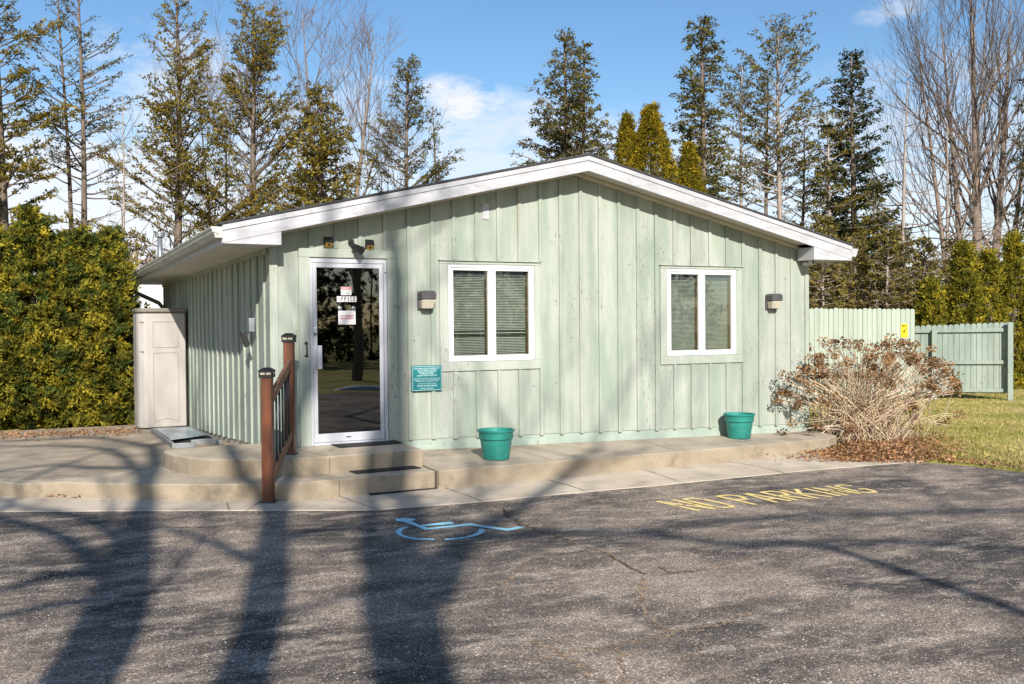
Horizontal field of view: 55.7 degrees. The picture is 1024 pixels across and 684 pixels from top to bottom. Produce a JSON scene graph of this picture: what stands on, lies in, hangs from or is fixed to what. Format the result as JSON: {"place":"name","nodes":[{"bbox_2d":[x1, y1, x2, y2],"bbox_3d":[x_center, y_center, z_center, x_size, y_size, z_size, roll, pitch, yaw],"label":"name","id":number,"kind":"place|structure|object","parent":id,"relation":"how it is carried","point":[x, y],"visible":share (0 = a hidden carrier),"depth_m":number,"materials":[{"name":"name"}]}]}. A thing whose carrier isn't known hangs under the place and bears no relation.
{"place":"outdoors","nodes":[
{"label":"outdoors","id":0,"kind":"place"},
{"bbox_2d":[0,425,229,480],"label":"patio","id":1,"kind":"structure","parent":0,"point":[56,457],"depth_m":12.77,"materials":[{"name":"concrete"}]},
{"bbox_2d":[132,308,186,427],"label":"storage shed","id":2,"kind":"structure","parent":1,"relation":"on","point":[160,390],"depth_m":16.84,"materials":[{"name":"beige plastic"}]},
{"bbox_2d":[148,314,186,427],"bbox_3d":[-5.996,0.490,16.885,0.610,1.970,0.042,-1,1,-26],"label":"cabinet door","id":3,"kind":"structure","parent":2,"relation":"in","point":[166,332],"depth_m":16.88,"materials":[{"name":"beige plastic"}]},
{"bbox_2d":[150,427,221,448],"bbox_3d":[-4.982,1.432,14.720,0.695,0.164,3.195,-1,1,-26],"label":"metal frame","id":4,"kind":"object","parent":1,"relation":"on","point":[182,437],"visible":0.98,"depth_m":14.23,"materials":[{"name":"grey metal"}]},
{"bbox_2d":[0,452,919,511],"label":"sidewalk","id":5,"kind":"structure","parent":0,"point":[602,482],"depth_m":10.12,"materials":[{"name":"concrete"}]},
{"bbox_2d":[0,465,434,500],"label":"concrete step","id":6,"kind":"object","parent":5,"relation":"on","point":[160,482],"visible":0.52,"depth_m":9.86,"materials":[{"name":"beige concrete"}]},
{"bbox_2d":[163,443,422,476],"bbox_3d":[-2.480,1.399,10.938,2.615,0.384,1.578,-1,1,-26],"label":"entrance landing","id":7,"kind":"object","parent":6,"relation":"on","point":[241,460],"visible":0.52,"depth_m":10.47,"materials":[{"name":"concrete"}]},
{"bbox_2d":[331,440,401,447],"bbox_3d":[-1.722,1.189,11.391,0.790,0.011,0.511,-1,1,-26],"label":"rubber mat","id":8,"kind":"object","parent":7,"relation":"on","point":[358,444],"visible":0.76,"depth_m":11.26,"materials":[{"name":"black rubber"}]},
{"bbox_2d":[349,466,420,473],"bbox_3d":[-1.371,1.383,10.511,0.749,0.011,0.209,-1,1,-30],"label":"rubber mat","id":9,"kind":"object","parent":6,"relation":"on","point":[383,469],"visible":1,"depth_m":10.48,"materials":[{"name":"black rubber"}]},
{"bbox_2d":[258,333,298,502],"bbox_3d":[-2.414,0.744,10.058,0.150,1.664,1.087,0,1,0],"label":"handrail","id":10,"kind":"object","parent":5,"relation":"on","point":[270,393],"visible":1,"depth_m":9.86,"materials":[{"name":"brown wood"}]},
{"bbox_2d":[369,487,436,494],"bbox_3d":[-1.179,1.572,10.307,0.789,0.021,0.224,-1,1,-33],"label":"rubber mat","id":11,"kind":"object","parent":5,"relation":"on","point":[379,493],"visible":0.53,"depth_m":10.18,"materials":[{"name":"black rubber"}]},
{"bbox_2d":[0,462,1023,683],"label":"parking lot","id":12,"kind":"structure","parent":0,"point":[910,573],"depth_m":6.44,"materials":[{"name":"grey asphalt"}]},
{"bbox_2d":[395,518,522,539],"bbox_3d":[-0.588,1.612,8.278,1.208,0.014,0.798,0,1,20],"label":"painted symbol","id":13,"kind":"object","parent":12,"relation":"on","point":[409,520],"visible":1,"depth_m":8.41,"materials":[{"name":"blue paint"}]},
{"bbox_2d":[655,484,876,510],"bbox_3d":[2.700,1.595,10.008,2.552,0.031,0.613,-1,1,-26],"label":"painted lettering","id":14,"kind":"object","parent":12,"relation":"on","point":[798,491],"visible":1,"depth_m":10.01,"materials":[{"name":"yellow paint"}]},
{"bbox_2d":[0,349,1023,472],"bbox_3d":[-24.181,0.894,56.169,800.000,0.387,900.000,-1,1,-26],"label":"ground","id":15,"kind":"structure","parent":0,"point":[998,414],"depth_m":17.35,"materials":[{"name":"plant"}]},
{"bbox_2d":[0,224,45,428],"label":"arborvitae","id":16,"kind":"object","parent":15,"relation":"on","point":[5,321],"visible":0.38,"depth_m":17.49,"materials":[{"name":"green plant"}]},
{"bbox_2d":[0,0,90,237],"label":"pine tree","id":17,"kind":"object","parent":15,"relation":"on","point":[13,167],"visible":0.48,"depth_m":26.89,"materials":[{"name":"green plant"}]},
{"bbox_2d":[0,196,97,429],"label":"arborvitae","id":18,"kind":"object","parent":15,"relation":"on","point":[30,241],"visible":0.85,"depth_m":17.53,"materials":[{"name":"green plant"}]},
{"bbox_2d":[6,0,112,304],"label":"pine tree","id":19,"kind":"object","parent":15,"relation":"on","point":[69,166],"visible":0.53,"depth_m":30.11,"materials":[{"name":"green plant"}]},
{"bbox_2d":[17,224,132,428],"bbox_3d":[-8.256,-0.274,18.273,2.184,3.926,2.162,0,1,34],"label":"arborvitae","id":20,"kind":"object","parent":15,"relation":"on","point":[76,242],"visible":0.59,"depth_m":17.81,"materials":[{"name":"green plant"}]},
{"bbox_2d":[25,0,136,266],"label":"pine tree","id":21,"kind":"object","parent":15,"relation":"on","point":[84,175],"visible":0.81,"depth_m":29.93,"materials":[{"name":"green plant"}]},
{"bbox_2d":[67,224,150,426],"bbox_3d":[-7.647,-0.288,18.388,1.869,3.915,1.854,-1,1,-26],"label":"arborvitae","id":22,"kind":"object","parent":15,"relation":"on","point":[111,296],"visible":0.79,"depth_m":18.06,"materials":[{"name":"green plant"}]},
{"bbox_2d":[57,95,208,270],"bbox_3d":[-10.291,-2.569,26.153,3.655,8.255,5.333,0,1,23],"label":"dead tree","id":23,"kind":"object","parent":15,"relation":"on","point":[124,207],"visible":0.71,"depth_m":26.11,"materials":[{"name":"grey plant"}]},
{"bbox_2d":[133,285,162,307],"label":"white shed wing","id":24,"kind":"structure","parent":15,"relation":"on","point":[155,292],"depth_m":22.66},
{"bbox_2d":[60,0,275,267],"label":"pine tree","id":25,"kind":"object","parent":15,"relation":"on","point":[180,133],"visible":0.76,"depth_m":29.43,"materials":[{"name":"green plant"}]},
{"bbox_2d":[100,0,302,232],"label":"bare tree","id":26,"kind":"object","parent":15,"relation":"on","point":[211,98],"visible":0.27,"depth_m":33.58,"materials":[{"name":"grey plant"}]},
{"bbox_2d":[157,0,322,238],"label":"pine tree","id":27,"kind":"object","parent":15,"relation":"on","point":[260,56],"visible":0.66,"depth_m":30.45,"materials":[{"name":"green plant"}]},
{"bbox_2d":[254,80,372,212],"bbox_3d":[-5.839,-3.148,29.024,6.393,9.302,6.685,-1,1,-26],"label":"spruce tree","id":28,"kind":"object","parent":15,"relation":"on","point":[313,178],"visible":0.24,"depth_m":28.56,"materials":[{"name":"green plant"}]},
{"bbox_2d":[224,0,450,208],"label":"bare tree","id":29,"kind":"object","parent":15,"relation":"on","point":[364,131],"visible":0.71,"depth_m":33.09,"materials":[{"name":"brown plant"}]},
{"bbox_2d":[348,53,465,191],"bbox_3d":[-3.353,-4.068,32.275,4.632,10.895,4.760,0,1,17],"label":"pine tree","id":30,"kind":"object","parent":15,"relation":"on","point":[407,77],"visible":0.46,"depth_m":31.69,"materials":[{"name":"green plant"}]},
{"bbox_2d":[419,106,454,180],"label":"pine tree","id":31,"kind":"object","parent":15,"relation":"on","point":[434,155],"visible":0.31,"depth_m":32.32,"materials":[{"name":"green plant"}]},
{"bbox_2d":[130,153,857,449],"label":"office building","id":32,"kind":"structure","parent":15,"relation":"on","point":[588,297],"depth_m":12.56,"materials":[{"name":"green paint"}]},
{"bbox_2d":[155,232,164,256],"bbox_3d":[-8.782,-2.115,24.212,0.236,1.255,0.236,-1,1,-26],"label":"flue pipe","id":33,"kind":"object","parent":32,"relation":"on","point":[159,235],"visible":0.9,"depth_m":24.15,"materials":[{"name":"metal"}]},
{"bbox_2d":[239,318,254,346],"bbox_3d":[-3.192,-0.112,11.699,0.168,0.353,0.115,-1,1,-26],"label":"meter box","id":34,"kind":"object","parent":32,"relation":"attached to","point":[250,328],"visible":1,"depth_m":11.66,"materials":[{"name":"metal"}]},
{"bbox_2d":[304,342,307,356],"bbox_3d":[-2.351,0.085,11.111,0.040,0.178,0.046,-1,1,-26],"label":"grab handle","id":35,"kind":"object","parent":32,"relation":"attached to","point":[306,344],"visible":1,"depth_m":11.10,"materials":[{"name":"black plastic"}]},
{"bbox_2d":[324,237,332,247],"bbox_3d":[-2.117,-1.154,11.200,0.100,0.122,0.069,-1,1,-26],"label":"solar light","id":36,"kind":"object","parent":32,"relation":"attached to","point":[328,242],"visible":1,"depth_m":11.19,"materials":[{"name":"black plastic"}]},
{"bbox_2d":[309,258,388,445],"bbox_3d":[-1.915,0.110,11.398,0.929,2.168,0.150,-1,1,-26],"label":"door","id":37,"kind":"structure","parent":32,"relation":"in","point":[349,363],"depth_m":11.39,"materials":[{"name":"glass"}]},
{"bbox_2d":[341,287,350,294],"bbox_3d":[-1.943,-0.598,11.367,0.125,0.097,0.005,-1,1,-26],"label":"warning sticker","id":38,"kind":"object","parent":37,"relation":"attached to","point":[345,290],"visible":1,"depth_m":11.36,"materials":[{"name":"white paper"}]},
{"bbox_2d":[337,296,355,301],"bbox_3d":[-1.938,-0.503,11.371,0.235,0.065,0.004,-1,1,-26],"label":"office sign","id":39,"kind":"object","parent":37,"relation":"attached to","point":[346,298],"visible":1,"depth_m":11.37,"materials":[{"name":"white plastic"}]},
{"bbox_2d":[338,306,355,324],"bbox_3d":[-1.934,-0.314,11.373,0.214,0.217,0.010,-1,1,-26],"label":"closed sign","id":40,"kind":"object","parent":37,"relation":"attached to","point":[346,317],"visible":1,"depth_m":11.37,"materials":[{"name":"white plastic"}]},
{"bbox_2d":[348,239,364,254],"bbox_3d":[-1.810,-1.109,11.289,0.214,0.196,0.099,0,1,34],"label":"floodlight","id":41,"kind":"object","parent":32,"relation":"attached to","point":[359,249],"visible":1,"depth_m":11.25,"materials":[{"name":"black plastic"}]},
{"bbox_2d":[365,239,374,249],"bbox_3d":[-1.672,-1.147,11.417,0.100,0.122,0.069,-1,1,-26],"label":"solar light","id":42,"kind":"object","parent":32,"relation":"attached to","point":[369,244],"visible":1,"depth_m":11.41,"materials":[{"name":"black plastic"}]},
{"bbox_2d":[411,365,441,391],"bbox_3d":[-1.035,0.439,11.778,0.400,0.315,0.022,-1,1,-26],"label":"rules sign","id":43,"kind":"object","parent":32,"relation":"attached to","point":[426,377],"visible":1,"depth_m":11.77,"materials":[{"name":"teal metal"}]},
{"bbox_2d":[417,291,435,309],"bbox_3d":[-1.024,-0.504,11.698,0.196,0.225,0.148,-1,1,-26],"label":"wall light","id":44,"kind":"object","parent":32,"relation":"attached to","point":[425,300],"visible":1,"depth_m":11.65,"materials":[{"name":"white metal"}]},
{"bbox_2d":[482,203,488,219],"bbox_3d":[-0.331,-1.631,12.118,0.090,0.200,0.012,-1,1,-26],"label":"blank plate","id":45,"kind":"object","parent":32,"relation":"attached to","point":[485,210],"visible":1,"depth_m":12.11,"materials":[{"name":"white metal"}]},
{"bbox_2d":[438,259,541,371],"bbox_3d":[-0.277,-0.333,12.199,1.405,1.370,0.150,-1,1,-26],"label":"window","id":46,"kind":"structure","parent":32,"relation":"in","point":[531,359],"depth_m":12.18,"materials":[{"name":"white plastic"}]},
{"bbox_2d":[660,264,743,364],"bbox_3d":[2.645,-0.385,13.619,1.425,1.370,0.150,-1,1,-26],"label":"window","id":47,"kind":"structure","parent":32,"relation":"in","point":[680,273],"depth_m":13.61,"materials":[{"name":"white plastic"}]},
{"bbox_2d":[766,294,782,308],"bbox_3d":[3.800,-0.586,14.044,0.196,0.225,0.148,-1,1,-26],"label":"wall light","id":48,"kind":"object","parent":32,"relation":"attached to","point":[773,301],"visible":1,"depth_m":14.00,"materials":[{"name":"white metal"}]},
{"bbox_2d":[803,261,814,265],"bbox_3d":[4.380,-1.163,14.312,0.115,0.080,0.145,-1,1,-26],"label":"security camera","id":49,"kind":"object","parent":32,"relation":"attached to","point":[808,263],"visible":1,"depth_m":14.29,"materials":[{"name":"white plastic"}]},
{"bbox_2d":[0,393,1023,497],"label":"leaf litter","id":50,"kind":"object","parent":15,"relation":"on","point":[871,451],"visible":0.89,"depth_m":13.47,"materials":[{"name":"brown plant"}]},
{"bbox_2d":[8,207,1019,315],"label":"distant woods","id":51,"kind":"object","parent":15,"relation":"on","point":[147,261],"depth_m":71.23,"materials":[{"name":"green plant"}]},
{"bbox_2d":[509,27,608,165],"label":"spruce tree","id":52,"kind":"object","parent":15,"relation":"on","point":[550,131],"visible":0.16,"depth_m":26.76,"materials":[{"name":"green plant"}]},
{"bbox_2d":[536,39,618,161],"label":"spruce tree","id":53,"kind":"object","parent":15,"relation":"on","point":[585,126],"visible":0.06,"depth_m":27.04,"materials":[{"name":"green plant"}]},
{"bbox_2d":[609,109,647,168],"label":"arborvitae","id":54,"kind":"object","parent":15,"relation":"on","point":[624,150],"visible":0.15,"depth_m":23.76,"materials":[{"name":"green plant"}]},
{"bbox_2d":[423,431,836,488],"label":"concrete platform","id":55,"kind":"structure","parent":15,"relation":"on","point":[457,467],"depth_m":11.93,"materials":[{"name":"beige concrete"}]},
{"bbox_2d":[477,427,514,460],"bbox_3d":[-0.186,1.186,11.283,0.442,0.345,0.442,-1,1,-26],"label":"plant pot","id":56,"kind":"object","parent":55,"relation":"on","point":[495,443],"visible":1,"depth_m":11.13,"materials":[{"name":"green plastic"}]},
{"bbox_2d":[723,412,754,438],"bbox_3d":[3.176,1.171,13.562,0.442,0.345,0.442,-1,1,-26],"label":"plant pot","id":57,"kind":"object","parent":55,"relation":"on","point":[738,425],"visible":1,"depth_m":13.42,"materials":[{"name":"green plastic"}]},
{"bbox_2d":[626,100,687,186],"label":"arborvitae","id":58,"kind":"object","parent":15,"relation":"on","point":[651,126],"visible":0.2,"depth_m":23.64,"materials":[{"name":"green plant"}]},
{"bbox_2d":[674,141,707,193],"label":"arborvitae","id":59,"kind":"object","parent":15,"relation":"on","point":[687,164],"visible":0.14,"depth_m":23.78,"materials":[{"name":"green plant"}]},
{"bbox_2d":[668,13,746,205],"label":"spruce tree","id":60,"kind":"object","parent":15,"relation":"on","point":[704,142],"visible":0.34,"depth_m":27.79,"materials":[{"name":"green plant"}]},
{"bbox_2d":[706,61,795,210],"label":"pine tree","id":61,"kind":"object","parent":15,"relation":"on","point":[741,140],"visible":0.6,"depth_m":30.70,"materials":[{"name":"green plant"}]},
{"bbox_2d":[708,11,833,291],"bbox_3d":[8.392,-4.625,30.703,3.504,11.875,4.758,1,2,44],"label":"pine tree","id":62,"kind":"object","parent":15,"relation":"on","point":[778,139],"visible":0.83,"depth_m":30.57,"materials":[{"name":"green plant"}]},
{"bbox_2d":[730,72,826,215],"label":"pine tree","id":63,"kind":"object","parent":15,"relation":"on","point":[802,162],"visible":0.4,"depth_m":31.37,"materials":[{"name":"green plant"}]},
{"bbox_2d":[772,123,823,224],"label":"pine tree","id":64,"kind":"object","parent":15,"relation":"on","point":[802,208],"visible":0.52,"depth_m":31.98,"materials":[{"name":"green plant"}]},
{"bbox_2d":[809,264,836,308],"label":"scrub spruce","id":65,"kind":"object","parent":15,"relation":"on","point":[811,272],"visible":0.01,"depth_m":28.66,"materials":[{"name":"green plant"}]},
{"bbox_2d":[809,214,856,309],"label":"scrub spruce","id":66,"kind":"object","parent":15,"relation":"on","point":[826,272],"visible":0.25,"depth_m":26.84,"materials":[{"name":"green plant"}]},
{"bbox_2d":[816,221,868,308],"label":"scrub spruce","id":67,"kind":"object","parent":15,"relation":"on","point":[847,287],"depth_m":32.92,"materials":[{"name":"green plant"}]},
{"bbox_2d":[825,234,879,309],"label":"scrub spruce","id":68,"kind":"object","parent":15,"relation":"on","point":[857,264],"visible":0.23,"depth_m":28.33,"materials":[{"name":"green plant"}]},
{"bbox_2d":[792,107,916,307],"bbox_3d":[10.146,-3.061,30.663,4.823,8.719,3.464,0,1,12],"label":"pine tree","id":69,"kind":"object","parent":15,"relation":"on","point":[825,191],"visible":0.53,"depth_m":30.06,"materials":[{"name":"green plant"}]},
{"bbox_2d":[807,48,913,306],"bbox_3d":[10.836,-4.021,30.942,3.633,10.616,4.410,-1,1,-26],"label":"spruce tree","id":70,"kind":"object","parent":15,"relation":"on","point":[856,159],"visible":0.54,"depth_m":30.66,"materials":[{"name":"green plant"}]},
{"bbox_2d":[809,308,914,397],"bbox_3d":[7.711,0.225,21.545,2.732,1.984,0.095,-1,1,-13],"label":"board fence","id":71,"kind":"object","parent":15,"relation":"on","point":[872,325],"visible":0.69,"depth_m":21.48,"materials":[{"name":"green wood"}]},
{"bbox_2d":[901,324,907,336],"bbox_3d":[8.786,-0.254,21.724,0.170,0.304,0.008,-1,1,-13],"label":"warning sign","id":72,"kind":"object","parent":71,"relation":"attached to","point":[904,330],"visible":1,"depth_m":21.72,"materials":[{"name":"yellow"}]},
{"bbox_2d":[773,332,965,444],"bbox_3d":[5.416,0.673,14.867,3.849,1.681,2.049,-1,1,-26],"label":"hydrangea bush","id":73,"kind":"object","parent":15,"relation":"on","point":[862,422],"visible":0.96,"depth_m":14.54,"materials":[{"name":"brown plant"}]},
{"bbox_2d":[845,178,908,306],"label":"spruce tree","id":74,"kind":"object","parent":15,"relation":"on","point":[874,192],"visible":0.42,"depth_m":29.85,"materials":[{"name":"green plant"}]},
{"bbox_2d":[849,224,922,324],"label":"scrub spruce","id":75,"kind":"object","parent":15,"relation":"on","point":[894,259],"visible":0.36,"depth_m":27.45,"materials":[{"name":"green plant"}]},
{"bbox_2d":[763,18,1023,303],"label":"bare tree","id":76,"kind":"object","parent":15,"relation":"on","point":[903,224],"visible":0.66,"depth_m":29.79,"materials":[{"name":"grey plant"}]},
{"bbox_2d":[864,223,937,321],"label":"scrub spruce","id":77,"kind":"object","parent":15,"relation":"on","point":[906,230],"visible":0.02,"depth_m":33.74,"materials":[{"name":"green plant"}]},
{"bbox_2d":[804,0,1023,351],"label":"bare tree","id":78,"kind":"object","parent":15,"relation":"on","point":[974,166],"visible":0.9,"depth_m":33.83,"materials":[{"name":"brown plant"}]},
{"bbox_2d":[888,236,956,327],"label":"scrub spruce","id":79,"kind":"object","parent":15,"relation":"on","point":[919,255],"visible":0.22,"depth_m":28.93,"materials":[{"name":"green plant"}]},
{"bbox_2d":[914,276,951,387],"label":"arborvitae","id":80,"kind":"object","parent":15,"relation":"on","point":[930,301],"visible":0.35,"depth_m":25.33,"materials":[{"name":"green plant"}]},
{"bbox_2d":[867,109,1023,308],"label":"bare tree","id":81,"kind":"object","parent":15,"relation":"on","point":[947,212],"visible":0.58,"depth_m":30.80,"materials":[{"name":"grey plant"}]},
{"bbox_2d":[938,238,968,359],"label":"tree","id":82,"kind":"object","parent":15,"relation":"on","point":[947,262],"visible":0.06,"depth_m":29.82,"materials":[{"name":"green plant"}]},
{"bbox_2d":[915,322,1012,400],"bbox_3d":[10.312,0.507,22.173,2.028,1.912,0.215,0,1,20],"label":"board fence","id":83,"kind":"object","parent":15,"relation":"on","point":[978,356],"visible":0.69,"depth_m":22.15,"materials":[{"name":"green wood"}]},
{"bbox_2d":[940,239,995,384],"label":"arborvitae","id":84,"kind":"object","parent":15,"relation":"on","point":[964,254],"visible":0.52,"depth_m":25.25,"materials":[{"name":"green plant"}]},
{"bbox_2d":[960,245,1014,387],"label":"arborvitae","id":85,"kind":"object","parent":15,"relation":"on","point":[991,265],"visible":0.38,"depth_m":25.25,"materials":[{"name":"green plant"}]},
{"bbox_2d":[982,79,1023,271],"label":"pine tree","id":86,"kind":"object","parent":15,"relation":"on","point":[1016,160],"visible":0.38,"depth_m":32.90,"materials":[{"name":"green plant"}]},
{"bbox_2d":[991,229,1023,389],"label":"arborvitae","id":87,"kind":"object","parent":15,"relation":"on","point":[1011,254],"visible":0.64,"depth_m":25.25,"materials":[{"name":"green plant"}]},
{"bbox_2d":[1016,277,1023,381],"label":"arborvitae","id":88,"kind":"object","parent":15,"relation":"on","point":[1019,344],"visible":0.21,"depth_m":25.44,"materials":[{"name":"green plant"}]},
{"bbox_2d":[0,0,1023,315],"label":"sky","id":89,"kind":"structure","parent":0,"point":[480,57],"materials":[{"name":"blue"}]},
{"bbox_2d":[807,387,1023,469],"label":"grass","id":90,"kind":"structure","parent":0,"point":[989,430],"depth_m":16.53,"materials":[{"name":"green plant"}]}
]}

